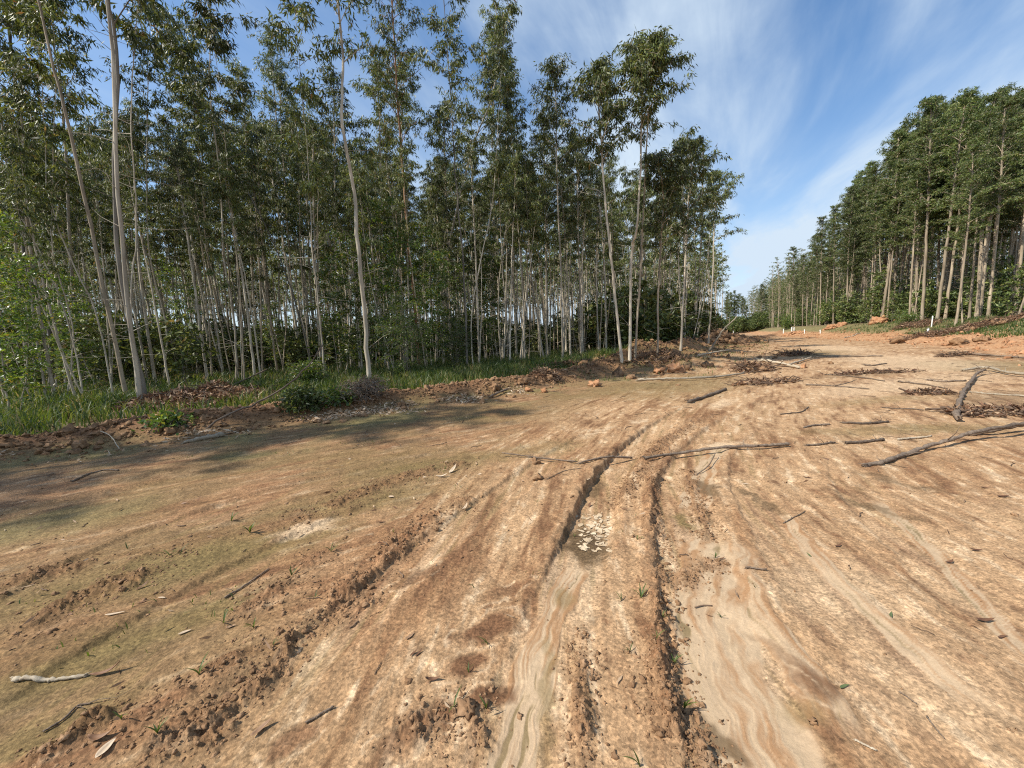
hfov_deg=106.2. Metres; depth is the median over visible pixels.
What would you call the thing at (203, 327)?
gum tree
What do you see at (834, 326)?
earth heap
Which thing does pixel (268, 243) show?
gum tree
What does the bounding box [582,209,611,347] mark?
gum tree
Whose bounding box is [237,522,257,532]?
grass sprout
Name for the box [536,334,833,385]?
mound crumbs
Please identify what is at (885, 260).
gum tree
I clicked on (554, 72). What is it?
gum tree
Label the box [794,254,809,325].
gum tree
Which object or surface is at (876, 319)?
earth heap
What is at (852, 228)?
gum tree
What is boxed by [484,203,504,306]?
gum tree
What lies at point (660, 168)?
gum tree
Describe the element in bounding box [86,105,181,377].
gum tree
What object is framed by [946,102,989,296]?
gum tree
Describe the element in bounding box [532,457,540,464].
clod
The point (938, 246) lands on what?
gum tree
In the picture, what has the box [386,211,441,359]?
gum tree
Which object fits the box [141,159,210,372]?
gum tree
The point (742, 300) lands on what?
gum tree
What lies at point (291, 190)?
gum tree
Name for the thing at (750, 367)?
brush heap
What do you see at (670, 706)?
ridge crumbs
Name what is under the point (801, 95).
sky
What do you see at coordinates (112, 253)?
gum tree
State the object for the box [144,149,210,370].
gum tree
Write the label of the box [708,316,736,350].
leaning branch
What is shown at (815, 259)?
gum tree
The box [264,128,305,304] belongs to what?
gum tree
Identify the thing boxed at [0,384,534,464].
pale leaf litter
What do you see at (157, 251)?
gum tree
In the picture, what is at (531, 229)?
gum tree
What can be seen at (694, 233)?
gum tree
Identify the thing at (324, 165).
gum tree
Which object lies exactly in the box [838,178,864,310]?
gum tree
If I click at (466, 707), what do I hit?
clod
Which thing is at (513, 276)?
gum tree
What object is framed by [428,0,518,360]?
gum tree
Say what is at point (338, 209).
gum tree
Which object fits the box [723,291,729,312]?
gum tree
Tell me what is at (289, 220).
gum tree
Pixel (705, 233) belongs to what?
gum tree
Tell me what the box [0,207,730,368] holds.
deep left forest
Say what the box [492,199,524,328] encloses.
gum tree
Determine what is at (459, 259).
gum tree
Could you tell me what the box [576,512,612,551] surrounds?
mud flakes
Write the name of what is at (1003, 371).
fallen branch
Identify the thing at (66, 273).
young tree
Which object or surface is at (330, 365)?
forest grass
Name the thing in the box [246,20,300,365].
gum tree
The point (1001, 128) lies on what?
gum tree
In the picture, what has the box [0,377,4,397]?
gum tree
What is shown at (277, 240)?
gum tree
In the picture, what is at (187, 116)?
gum tree
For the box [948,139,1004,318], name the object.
gum tree
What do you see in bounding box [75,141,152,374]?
gum tree
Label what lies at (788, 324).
bank shrub
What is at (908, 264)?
gum tree
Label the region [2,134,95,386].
gum tree
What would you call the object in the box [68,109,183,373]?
gum tree
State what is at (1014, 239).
gum tree
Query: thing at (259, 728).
fallen leaf
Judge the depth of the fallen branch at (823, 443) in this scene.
4.83 m
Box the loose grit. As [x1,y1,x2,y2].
[0,396,1022,765]
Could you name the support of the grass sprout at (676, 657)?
on the ridge crumbs at (670, 706)
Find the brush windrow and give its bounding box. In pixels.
[886,304,1023,341]
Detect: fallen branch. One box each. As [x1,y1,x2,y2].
[39,688,133,732]
[69,469,119,481]
[223,568,269,597]
[232,369,267,384]
[305,705,334,722]
[488,388,508,397]
[502,449,577,462]
[578,450,632,463]
[684,388,726,402]
[696,453,727,474]
[743,566,767,569]
[780,406,813,414]
[803,423,830,427]
[804,436,838,445]
[806,382,869,388]
[814,355,882,357]
[827,373,884,380]
[839,414,891,424]
[841,435,884,443]
[853,739,877,750]
[864,363,886,365]
[881,403,924,410]
[896,435,931,439]
[897,380,947,388]
[924,376,966,381]
[926,715,944,738]
[962,366,1023,374]
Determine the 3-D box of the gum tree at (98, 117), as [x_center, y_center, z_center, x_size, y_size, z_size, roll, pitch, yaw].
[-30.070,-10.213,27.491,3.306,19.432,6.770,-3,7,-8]
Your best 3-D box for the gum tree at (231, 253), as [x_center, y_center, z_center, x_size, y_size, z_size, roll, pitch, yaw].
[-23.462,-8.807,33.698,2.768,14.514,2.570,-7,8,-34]
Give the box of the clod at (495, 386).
[489,381,501,391]
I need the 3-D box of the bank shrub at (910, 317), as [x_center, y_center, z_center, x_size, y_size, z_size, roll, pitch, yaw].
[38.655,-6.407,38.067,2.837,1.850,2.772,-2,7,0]
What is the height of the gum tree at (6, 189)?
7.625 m
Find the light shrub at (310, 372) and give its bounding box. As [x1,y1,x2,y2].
[283,357,332,386]
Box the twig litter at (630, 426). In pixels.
[30,354,1023,674]
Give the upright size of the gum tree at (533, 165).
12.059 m
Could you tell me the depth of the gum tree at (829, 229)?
69.90 m
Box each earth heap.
[693,323,751,344]
[731,332,762,341]
[782,330,806,336]
[822,322,847,330]
[867,315,896,324]
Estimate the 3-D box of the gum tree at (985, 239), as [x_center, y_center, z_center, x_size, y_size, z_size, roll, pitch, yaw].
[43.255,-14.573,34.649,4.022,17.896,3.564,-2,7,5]
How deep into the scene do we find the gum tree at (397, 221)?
30.77 m
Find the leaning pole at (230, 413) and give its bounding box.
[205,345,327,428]
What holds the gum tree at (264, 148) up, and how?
on the ground at (776, 662)
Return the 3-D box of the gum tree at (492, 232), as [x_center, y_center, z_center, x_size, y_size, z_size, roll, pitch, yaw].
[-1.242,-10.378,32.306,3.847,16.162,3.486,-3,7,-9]
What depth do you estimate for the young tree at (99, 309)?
16.46 m
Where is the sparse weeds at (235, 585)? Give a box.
[19,353,884,655]
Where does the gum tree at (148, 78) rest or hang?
on the ground at (776, 662)
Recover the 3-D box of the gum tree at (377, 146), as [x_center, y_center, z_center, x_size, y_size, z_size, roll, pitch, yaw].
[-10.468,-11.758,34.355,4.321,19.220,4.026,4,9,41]
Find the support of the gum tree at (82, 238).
on the ground at (776, 662)
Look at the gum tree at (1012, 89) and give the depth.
40.26 m
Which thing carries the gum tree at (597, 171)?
on the ground at (776, 662)
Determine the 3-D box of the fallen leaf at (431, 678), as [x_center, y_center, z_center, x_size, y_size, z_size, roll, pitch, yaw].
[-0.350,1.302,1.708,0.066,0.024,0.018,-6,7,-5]
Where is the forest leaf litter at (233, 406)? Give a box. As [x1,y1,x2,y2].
[26,341,661,434]
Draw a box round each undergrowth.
[0,295,617,389]
[566,273,727,348]
[722,310,777,332]
[768,240,1023,326]
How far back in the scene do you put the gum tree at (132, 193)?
13.52 m
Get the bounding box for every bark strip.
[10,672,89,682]
[179,432,229,444]
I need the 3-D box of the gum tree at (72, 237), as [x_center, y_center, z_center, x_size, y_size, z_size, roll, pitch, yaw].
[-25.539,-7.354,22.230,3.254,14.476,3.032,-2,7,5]
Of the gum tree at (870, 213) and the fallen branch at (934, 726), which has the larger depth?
the gum tree at (870, 213)
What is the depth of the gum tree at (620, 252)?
40.58 m
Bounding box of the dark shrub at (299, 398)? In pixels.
[272,383,325,418]
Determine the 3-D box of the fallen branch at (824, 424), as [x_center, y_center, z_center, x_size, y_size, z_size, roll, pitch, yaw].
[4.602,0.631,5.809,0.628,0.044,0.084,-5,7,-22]
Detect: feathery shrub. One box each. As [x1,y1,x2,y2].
[353,292,436,371]
[434,310,475,365]
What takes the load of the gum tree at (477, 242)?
on the ground at (776, 662)
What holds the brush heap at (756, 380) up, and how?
on the ground at (776, 662)
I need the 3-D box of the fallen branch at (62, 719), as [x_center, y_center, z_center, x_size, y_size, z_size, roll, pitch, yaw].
[-1.834,1.393,1.683,0.292,0.038,0.091,-7,8,-36]
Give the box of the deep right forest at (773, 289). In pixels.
[744,220,1023,327]
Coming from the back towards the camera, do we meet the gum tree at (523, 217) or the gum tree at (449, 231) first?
the gum tree at (449, 231)
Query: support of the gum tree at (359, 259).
on the ground at (776, 662)
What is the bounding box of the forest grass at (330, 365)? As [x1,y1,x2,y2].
[0,345,616,408]
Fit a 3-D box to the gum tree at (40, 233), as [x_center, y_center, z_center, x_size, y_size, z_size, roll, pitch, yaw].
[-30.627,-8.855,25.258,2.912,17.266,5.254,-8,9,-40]
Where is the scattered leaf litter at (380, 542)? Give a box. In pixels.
[0,368,1021,719]
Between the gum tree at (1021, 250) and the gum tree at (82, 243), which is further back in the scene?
the gum tree at (1021, 250)
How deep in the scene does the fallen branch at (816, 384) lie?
9.35 m
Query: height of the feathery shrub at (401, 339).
3.559 m
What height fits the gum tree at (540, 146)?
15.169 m
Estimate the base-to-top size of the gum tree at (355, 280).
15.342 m
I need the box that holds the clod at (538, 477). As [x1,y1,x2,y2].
[532,473,542,480]
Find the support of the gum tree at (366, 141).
on the ground at (776, 662)
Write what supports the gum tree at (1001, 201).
on the ground at (776, 662)
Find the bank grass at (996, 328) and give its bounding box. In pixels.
[829,313,1023,337]
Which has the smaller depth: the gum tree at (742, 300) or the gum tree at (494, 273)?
the gum tree at (494, 273)
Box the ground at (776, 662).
[0,316,1023,767]
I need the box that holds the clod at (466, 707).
[457,696,475,720]
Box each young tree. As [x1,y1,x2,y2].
[0,210,63,409]
[0,233,63,394]
[0,244,55,388]
[16,242,96,375]
[21,273,106,389]
[68,288,128,381]
[145,257,205,366]
[225,254,280,332]
[251,302,295,364]
[301,229,378,371]
[348,193,422,367]
[363,235,433,353]
[401,220,452,364]
[426,262,475,359]
[468,231,512,356]
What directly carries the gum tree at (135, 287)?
on the ground at (776, 662)
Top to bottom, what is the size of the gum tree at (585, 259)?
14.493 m
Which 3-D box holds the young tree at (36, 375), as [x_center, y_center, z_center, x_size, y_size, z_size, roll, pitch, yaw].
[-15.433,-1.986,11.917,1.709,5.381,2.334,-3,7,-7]
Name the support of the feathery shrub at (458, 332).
on the ground at (776, 662)
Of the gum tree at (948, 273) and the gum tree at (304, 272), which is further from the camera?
the gum tree at (948, 273)
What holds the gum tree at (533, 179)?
on the ground at (776, 662)
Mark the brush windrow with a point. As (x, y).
(995, 320)
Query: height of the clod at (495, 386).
0.377 m
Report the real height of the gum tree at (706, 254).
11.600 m
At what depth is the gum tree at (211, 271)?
13.71 m
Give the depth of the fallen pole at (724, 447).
4.75 m
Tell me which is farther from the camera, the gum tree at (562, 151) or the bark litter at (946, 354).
the gum tree at (562, 151)
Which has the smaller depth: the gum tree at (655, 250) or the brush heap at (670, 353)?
the brush heap at (670, 353)
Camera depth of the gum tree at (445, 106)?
16.54 m
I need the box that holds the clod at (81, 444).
[71,439,90,448]
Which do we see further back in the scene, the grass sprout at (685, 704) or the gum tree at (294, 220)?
the gum tree at (294, 220)
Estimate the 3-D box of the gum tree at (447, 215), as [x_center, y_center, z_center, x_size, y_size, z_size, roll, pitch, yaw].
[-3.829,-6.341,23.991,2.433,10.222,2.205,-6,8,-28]
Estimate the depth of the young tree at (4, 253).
16.37 m
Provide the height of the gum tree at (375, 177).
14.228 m
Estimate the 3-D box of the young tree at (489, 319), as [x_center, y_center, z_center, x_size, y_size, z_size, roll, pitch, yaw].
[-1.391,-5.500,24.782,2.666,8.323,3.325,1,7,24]
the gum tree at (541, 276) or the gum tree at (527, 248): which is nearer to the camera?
the gum tree at (541, 276)
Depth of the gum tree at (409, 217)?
27.57 m
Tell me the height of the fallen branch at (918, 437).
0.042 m
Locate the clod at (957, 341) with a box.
[946,337,969,345]
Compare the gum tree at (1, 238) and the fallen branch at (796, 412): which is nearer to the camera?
the fallen branch at (796, 412)
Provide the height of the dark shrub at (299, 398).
0.823 m
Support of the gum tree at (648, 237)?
on the ground at (776, 662)
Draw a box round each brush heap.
[529,356,598,369]
[631,345,696,366]
[721,350,786,373]
[724,372,803,385]
[767,348,819,355]
[889,317,925,329]
[903,316,951,327]
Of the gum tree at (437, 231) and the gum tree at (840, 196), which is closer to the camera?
the gum tree at (437, 231)
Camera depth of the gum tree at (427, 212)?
39.55 m
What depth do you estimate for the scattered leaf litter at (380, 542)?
3.07 m
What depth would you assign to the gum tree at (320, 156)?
16.44 m
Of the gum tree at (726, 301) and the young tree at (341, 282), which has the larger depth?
the gum tree at (726, 301)
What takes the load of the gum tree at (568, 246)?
on the ground at (776, 662)
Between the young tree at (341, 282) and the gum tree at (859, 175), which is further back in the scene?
the gum tree at (859, 175)
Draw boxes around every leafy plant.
[131,407,198,434]
[315,384,360,407]
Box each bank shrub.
[776,317,797,328]
[889,310,923,324]
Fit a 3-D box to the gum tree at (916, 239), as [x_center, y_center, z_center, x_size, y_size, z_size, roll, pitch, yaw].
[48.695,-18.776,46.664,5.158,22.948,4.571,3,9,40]
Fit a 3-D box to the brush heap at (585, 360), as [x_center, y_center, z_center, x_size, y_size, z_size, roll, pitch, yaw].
[2.488,-0.805,16.436,4.095,0.780,1.961,-6,8,-26]
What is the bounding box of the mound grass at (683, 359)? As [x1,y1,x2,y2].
[569,336,768,380]
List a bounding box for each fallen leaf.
[87,727,113,740]
[90,657,121,674]
[95,737,115,757]
[250,718,270,735]
[425,676,438,680]
[976,617,993,620]
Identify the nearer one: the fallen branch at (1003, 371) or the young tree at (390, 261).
the fallen branch at (1003, 371)
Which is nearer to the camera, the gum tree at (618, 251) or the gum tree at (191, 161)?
the gum tree at (191, 161)
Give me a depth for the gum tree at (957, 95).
43.77 m
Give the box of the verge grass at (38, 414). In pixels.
[0,345,627,435]
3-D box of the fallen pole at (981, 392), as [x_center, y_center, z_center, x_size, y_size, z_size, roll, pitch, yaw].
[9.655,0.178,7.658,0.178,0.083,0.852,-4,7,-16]
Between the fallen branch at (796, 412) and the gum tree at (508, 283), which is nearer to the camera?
the fallen branch at (796, 412)
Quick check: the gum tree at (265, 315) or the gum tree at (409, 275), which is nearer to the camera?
the gum tree at (265, 315)
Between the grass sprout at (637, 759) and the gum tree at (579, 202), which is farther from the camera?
the gum tree at (579, 202)
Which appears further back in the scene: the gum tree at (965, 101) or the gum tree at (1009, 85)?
the gum tree at (1009, 85)
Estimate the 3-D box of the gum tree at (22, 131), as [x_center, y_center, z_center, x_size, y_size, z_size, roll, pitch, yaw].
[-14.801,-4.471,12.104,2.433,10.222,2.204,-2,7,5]
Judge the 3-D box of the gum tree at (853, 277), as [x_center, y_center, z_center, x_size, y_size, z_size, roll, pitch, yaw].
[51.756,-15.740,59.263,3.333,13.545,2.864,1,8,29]
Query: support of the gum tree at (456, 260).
on the ground at (776, 662)
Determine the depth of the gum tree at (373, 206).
32.54 m
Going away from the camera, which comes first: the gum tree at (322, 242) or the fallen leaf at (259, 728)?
the fallen leaf at (259, 728)
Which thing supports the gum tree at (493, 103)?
on the ground at (776, 662)
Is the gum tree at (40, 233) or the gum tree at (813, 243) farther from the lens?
the gum tree at (813, 243)
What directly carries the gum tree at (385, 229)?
on the ground at (776, 662)
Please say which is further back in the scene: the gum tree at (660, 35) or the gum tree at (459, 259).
the gum tree at (459, 259)
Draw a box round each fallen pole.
[635,371,745,380]
[641,442,789,458]
[697,349,729,356]
[758,359,800,368]
[789,356,811,364]
[858,422,1023,467]
[954,352,1023,358]
[966,390,1023,396]
[966,426,1023,435]
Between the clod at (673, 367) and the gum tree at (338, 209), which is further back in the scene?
the gum tree at (338, 209)
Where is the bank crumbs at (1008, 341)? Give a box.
[777,325,1023,365]
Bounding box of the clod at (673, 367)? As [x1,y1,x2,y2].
[666,362,685,372]
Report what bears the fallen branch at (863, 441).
on the ground at (776, 662)
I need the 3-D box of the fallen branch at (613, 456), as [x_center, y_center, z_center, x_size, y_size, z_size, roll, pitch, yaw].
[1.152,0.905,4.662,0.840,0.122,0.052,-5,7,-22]
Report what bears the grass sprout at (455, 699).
on the ground at (776, 662)
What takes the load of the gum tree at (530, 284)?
on the ground at (776, 662)
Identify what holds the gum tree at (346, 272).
on the ground at (776, 662)
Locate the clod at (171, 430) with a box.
[163,424,176,434]
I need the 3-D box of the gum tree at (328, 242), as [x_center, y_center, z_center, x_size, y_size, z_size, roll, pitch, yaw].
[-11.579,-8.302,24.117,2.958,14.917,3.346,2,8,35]
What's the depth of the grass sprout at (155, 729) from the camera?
1.50 m
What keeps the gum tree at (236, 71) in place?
on the ground at (776, 662)
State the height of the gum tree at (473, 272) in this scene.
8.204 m
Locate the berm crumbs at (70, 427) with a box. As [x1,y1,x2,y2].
[0,339,661,462]
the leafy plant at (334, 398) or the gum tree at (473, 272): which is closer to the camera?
the leafy plant at (334, 398)
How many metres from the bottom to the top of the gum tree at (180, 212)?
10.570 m
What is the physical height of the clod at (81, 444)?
0.209 m
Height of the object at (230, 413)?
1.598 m
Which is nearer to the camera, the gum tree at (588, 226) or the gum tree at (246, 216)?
the gum tree at (246, 216)
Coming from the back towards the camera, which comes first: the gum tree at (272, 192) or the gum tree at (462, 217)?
the gum tree at (462, 217)
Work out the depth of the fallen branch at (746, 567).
2.40 m
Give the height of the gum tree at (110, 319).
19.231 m
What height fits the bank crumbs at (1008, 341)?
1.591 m
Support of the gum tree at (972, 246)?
on the ground at (776, 662)
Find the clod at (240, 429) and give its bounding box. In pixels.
[234,426,245,432]
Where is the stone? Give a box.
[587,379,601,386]
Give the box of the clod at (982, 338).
[972,335,991,341]
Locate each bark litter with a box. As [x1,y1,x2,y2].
[820,367,927,374]
[898,386,958,395]
[925,400,1023,418]
[933,348,983,357]
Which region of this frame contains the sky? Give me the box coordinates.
[0,0,1023,332]
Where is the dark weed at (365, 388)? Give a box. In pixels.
[336,373,391,406]
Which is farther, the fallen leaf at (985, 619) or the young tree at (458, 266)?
the young tree at (458, 266)
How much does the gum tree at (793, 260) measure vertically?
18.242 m
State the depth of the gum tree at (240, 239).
16.03 m
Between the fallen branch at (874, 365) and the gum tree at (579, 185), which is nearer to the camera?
the fallen branch at (874, 365)
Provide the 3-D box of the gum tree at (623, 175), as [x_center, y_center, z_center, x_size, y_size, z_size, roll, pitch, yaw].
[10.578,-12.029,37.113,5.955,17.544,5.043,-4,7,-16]
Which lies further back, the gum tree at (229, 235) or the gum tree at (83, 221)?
the gum tree at (229, 235)
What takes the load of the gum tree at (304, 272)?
on the ground at (776, 662)
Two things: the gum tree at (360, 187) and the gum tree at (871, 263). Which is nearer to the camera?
the gum tree at (360, 187)
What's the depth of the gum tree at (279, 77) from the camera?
22.67 m
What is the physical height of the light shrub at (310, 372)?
1.344 m
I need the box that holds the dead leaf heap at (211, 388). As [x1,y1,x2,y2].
[107,375,281,410]
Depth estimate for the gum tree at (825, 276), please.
72.87 m
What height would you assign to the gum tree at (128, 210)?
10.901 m
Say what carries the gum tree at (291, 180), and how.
on the ground at (776, 662)
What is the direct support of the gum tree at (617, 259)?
on the ground at (776, 662)
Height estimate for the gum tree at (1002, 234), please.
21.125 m
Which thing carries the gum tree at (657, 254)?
on the ground at (776, 662)
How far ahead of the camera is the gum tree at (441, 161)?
23.96 m
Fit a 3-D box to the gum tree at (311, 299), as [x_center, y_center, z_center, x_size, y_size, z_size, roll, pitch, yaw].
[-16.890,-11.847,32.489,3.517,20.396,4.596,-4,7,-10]
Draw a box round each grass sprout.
[143,715,168,732]
[186,651,208,674]
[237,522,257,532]
[449,686,460,711]
[623,748,639,766]
[633,582,647,597]
[671,654,682,662]
[683,698,696,708]
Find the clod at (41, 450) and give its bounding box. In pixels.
[33,447,53,454]
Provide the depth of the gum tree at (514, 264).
22.28 m
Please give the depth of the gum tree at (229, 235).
30.71 m
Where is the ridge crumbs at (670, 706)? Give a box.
[0,410,742,767]
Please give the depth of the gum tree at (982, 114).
32.25 m
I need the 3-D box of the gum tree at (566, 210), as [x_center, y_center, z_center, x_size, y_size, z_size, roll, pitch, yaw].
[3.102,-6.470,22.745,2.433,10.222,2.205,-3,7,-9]
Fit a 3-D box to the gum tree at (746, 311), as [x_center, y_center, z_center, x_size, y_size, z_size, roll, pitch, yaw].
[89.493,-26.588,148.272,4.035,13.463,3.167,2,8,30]
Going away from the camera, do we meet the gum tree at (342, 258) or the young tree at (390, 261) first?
the young tree at (390, 261)
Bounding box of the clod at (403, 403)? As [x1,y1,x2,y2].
[397,400,405,406]
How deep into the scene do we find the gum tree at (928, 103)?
37.80 m
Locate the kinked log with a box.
[951,363,994,420]
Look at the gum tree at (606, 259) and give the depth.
42.56 m
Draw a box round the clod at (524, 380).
[517,377,529,383]
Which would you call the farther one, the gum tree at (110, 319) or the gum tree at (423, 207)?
the gum tree at (423, 207)
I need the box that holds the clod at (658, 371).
[653,367,666,373]
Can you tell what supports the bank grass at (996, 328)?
on the ground at (776, 662)
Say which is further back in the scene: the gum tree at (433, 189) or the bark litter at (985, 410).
the gum tree at (433, 189)
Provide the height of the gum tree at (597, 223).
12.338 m
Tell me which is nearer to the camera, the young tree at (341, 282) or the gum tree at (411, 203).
the young tree at (341, 282)
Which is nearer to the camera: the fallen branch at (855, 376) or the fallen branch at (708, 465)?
the fallen branch at (708, 465)
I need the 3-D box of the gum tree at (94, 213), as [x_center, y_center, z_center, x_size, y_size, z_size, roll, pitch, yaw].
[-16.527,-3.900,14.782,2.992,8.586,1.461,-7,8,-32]
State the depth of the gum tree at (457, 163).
32.01 m
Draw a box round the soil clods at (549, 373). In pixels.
[532,367,567,383]
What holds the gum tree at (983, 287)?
on the ground at (776, 662)
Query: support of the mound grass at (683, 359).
on the ground at (776, 662)
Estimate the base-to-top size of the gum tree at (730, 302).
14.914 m
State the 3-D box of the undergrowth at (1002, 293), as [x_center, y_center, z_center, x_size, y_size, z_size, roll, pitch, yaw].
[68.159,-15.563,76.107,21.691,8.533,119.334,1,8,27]
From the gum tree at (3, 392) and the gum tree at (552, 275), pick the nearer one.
the gum tree at (3, 392)
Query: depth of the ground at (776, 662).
2.46 m
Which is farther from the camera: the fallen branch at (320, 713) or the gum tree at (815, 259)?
the gum tree at (815, 259)
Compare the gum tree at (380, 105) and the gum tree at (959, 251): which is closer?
the gum tree at (380, 105)
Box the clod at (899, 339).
[889,336,906,343]
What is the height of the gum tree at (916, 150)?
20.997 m
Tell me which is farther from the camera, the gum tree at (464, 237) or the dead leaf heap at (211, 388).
the gum tree at (464, 237)
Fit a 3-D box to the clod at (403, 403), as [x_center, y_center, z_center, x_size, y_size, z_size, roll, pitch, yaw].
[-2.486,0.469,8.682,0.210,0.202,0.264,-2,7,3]
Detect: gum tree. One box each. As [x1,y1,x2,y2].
[0,0,71,387]
[0,0,87,388]
[0,0,111,384]
[0,0,136,393]
[0,59,76,395]
[0,105,67,301]
[0,129,75,333]
[0,133,109,395]
[0,134,56,375]
[0,139,100,380]
[0,140,64,376]
[0,145,37,379]
[0,175,43,384]
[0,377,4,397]
[1,0,120,396]
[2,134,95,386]
[16,166,124,387]
[17,0,129,396]
[25,119,101,318]
[33,181,118,380]
[40,110,129,339]
[44,204,79,317]
[55,125,94,331]
[55,159,120,314]
[60,113,109,305]
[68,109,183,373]
[68,125,172,369]
[68,134,150,340]
[70,0,185,389]
[71,0,181,406]
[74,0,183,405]
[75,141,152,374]
[78,145,159,362]
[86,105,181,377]
[90,106,176,381]
[91,149,150,379]
[99,133,174,385]
[101,0,182,379]
[108,97,167,310]
[108,182,152,371]
[129,2,310,360]
[137,142,213,379]
[139,184,189,372]
[141,10,212,338]
[141,112,201,357]
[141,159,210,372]
[143,140,212,371]
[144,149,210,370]
[150,0,271,380]
[152,136,207,335]
[158,3,230,374]
[159,172,223,371]
[161,82,232,368]
[164,0,263,378]
[167,132,246,368]
[170,144,217,369]
[172,139,231,374]
[172,150,261,378]
[186,226,220,329]
[190,166,238,328]
[192,164,258,367]
[194,120,264,371]
[196,117,264,378]
[204,152,255,336]
[205,55,271,369]
[210,121,270,364]
[220,118,282,366]
[221,124,304,371]
[225,150,273,374]
[226,201,242,276]
[228,163,303,333]
[239,122,300,360]
[239,190,279,369]
[244,192,274,327]
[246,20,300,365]
[246,115,289,335]
[249,173,315,341]
[255,59,308,353]
[256,177,282,322]
[261,0,353,377]
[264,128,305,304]
[268,99,322,365]
[268,142,337,367]
[269,135,303,335]
[271,100,324,334]
[278,152,326,326]
[286,121,356,363]
[286,180,323,320]
[289,114,336,370]
[289,117,320,328]
[296,151,338,370]
[297,181,346,350]
[298,62,366,366]
[302,161,336,316]
[306,130,365,362]
[311,188,354,318]
[312,0,394,376]
[314,127,375,368]
[316,222,344,340]
[318,205,360,326]
[323,116,356,357]
[324,171,370,368]
[335,140,360,316]
[338,133,394,369]
[339,153,385,331]
[340,170,374,321]
[343,41,415,366]
[343,214,373,323]
[352,136,392,295]
[352,159,391,308]
[356,0,445,366]
[358,189,392,365]
[359,56,434,360]
[360,187,416,360]
[362,154,391,362]
[366,137,415,313]
[367,112,429,357]
[369,147,411,366]
[372,201,427,298]
[383,159,421,322]
[383,190,409,313]
[386,136,443,365]
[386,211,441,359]
[395,173,424,363]
[398,235,415,312]
[405,0,487,365]
[409,174,446,320]
[410,193,449,349]
[410,210,427,345]
[413,99,472,339]
[416,165,451,302]
[416,176,461,357]
[417,159,455,325]
[423,202,466,357]
[426,208,453,362]
[427,197,466,355]
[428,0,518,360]
[435,145,500,355]
[435,155,467,327]
[439,155,470,321]
[440,226,477,313]
[440,240,469,342]
[446,168,478,356]
[448,190,482,321]
[448,193,486,314]
[451,148,492,361]
[453,202,484,297]
[455,0,526,363]
[459,11,514,356]
[460,233,504,360]
[465,177,521,356]
[467,170,501,354]
[479,49,536,354]
[479,173,506,353]
[480,78,538,358]
[482,163,508,354]
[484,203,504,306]
[485,127,523,355]
[485,237,504,310]
[486,143,556,359]
[486,175,527,358]
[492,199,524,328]
[495,150,528,352]
[499,205,522,349]
[500,169,526,328]
[503,153,547,359]
[507,167,551,358]
[511,190,554,349]
[513,130,549,350]
[513,149,549,358]
[518,113,567,356]
[522,161,563,335]
[522,201,540,347]
[525,170,553,353]
[527,52,593,357]
[534,225,552,334]
[538,174,555,334]
[540,184,571,355]
[541,184,588,348]
[543,181,584,354]
[545,146,572,351]
[546,135,599,352]
[547,217,565,350]
[549,167,579,351]
[551,192,599,351]
[552,145,585,347]
[556,193,588,350]
[557,51,639,362]
[568,165,602,352]
[571,154,590,348]
[578,172,627,342]
[582,161,620,348]
[582,177,615,349]
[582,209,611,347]
[583,154,626,350]
[583,182,613,348]
[589,151,626,348]
[592,25,697,360]
[592,173,616,307]
[593,203,625,347]
[601,166,646,291]
[604,232,625,293]
[608,236,626,290]
[609,141,714,353]
[612,25,697,357]
[613,183,650,309]
[625,154,661,293]
[626,174,650,271]
[626,177,658,308]
[630,176,653,265]
[632,187,649,284]
[643,194,667,286]
[644,234,671,285]
[645,182,697,311]
[647,174,677,337]
[650,174,686,311]
[654,186,706,289]
[661,124,732,350]
[668,136,721,337]
[673,234,712,335]
[684,140,723,330]
[690,168,748,343]
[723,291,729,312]
[723,298,733,318]
[726,292,733,326]
[731,290,739,315]
[736,294,743,312]
[737,296,745,332]
[739,299,749,317]
[758,283,767,310]
[785,246,799,325]
[790,280,800,325]
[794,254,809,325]
[801,262,813,325]
[802,233,825,324]
[804,239,824,324]
[807,215,833,324]
[812,268,824,325]
[817,204,848,323]
[817,253,835,300]
[818,214,845,296]
[822,256,838,324]
[827,185,871,321]
[832,193,850,308]
[837,238,862,295]
[838,160,884,322]
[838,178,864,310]
[838,241,869,282]
[839,170,867,321]
[840,185,871,296]
[846,171,887,322]
[853,126,913,298]
[855,163,890,321]
[857,189,878,286]
[860,204,888,322]
[864,129,915,316]
[872,154,902,292]
[876,174,915,317]
[879,111,922,310]
[884,127,912,284]
[889,132,920,306]
[890,117,947,316]
[890,150,911,303]
[891,132,912,296]
[892,94,961,319]
[893,160,947,313]
[896,93,956,315]
[898,117,956,311]
[902,170,941,293]
[905,222,911,293]
[906,116,921,280]
[911,99,965,294]
[915,223,947,293]
[924,86,1000,318]
[928,98,956,300]
[932,99,984,318]
[934,95,978,291]
[934,117,970,316]
[937,134,1007,324]
[939,123,986,294]
[940,192,1007,313]
[941,93,979,269]
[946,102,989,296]
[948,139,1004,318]
[951,106,1014,316]
[954,101,984,288]
[956,83,1014,287]
[962,92,1023,315]
[967,91,1023,315]
[967,114,1017,316]
[970,94,1018,301]
[981,85,1022,247]
[983,94,1023,299]
[985,87,1023,298]
[987,87,1023,278]
[990,111,1023,313]
[991,89,1023,314]
[992,173,1018,285]
[993,110,1023,301]
[999,143,1023,313]
[1000,168,1023,276]
[1003,81,1016,95]
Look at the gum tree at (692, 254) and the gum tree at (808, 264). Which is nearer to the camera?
the gum tree at (692, 254)
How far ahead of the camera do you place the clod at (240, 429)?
6.99 m
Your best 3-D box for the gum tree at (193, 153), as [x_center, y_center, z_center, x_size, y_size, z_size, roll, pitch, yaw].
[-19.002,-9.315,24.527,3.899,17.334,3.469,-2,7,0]
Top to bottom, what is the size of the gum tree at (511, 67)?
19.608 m

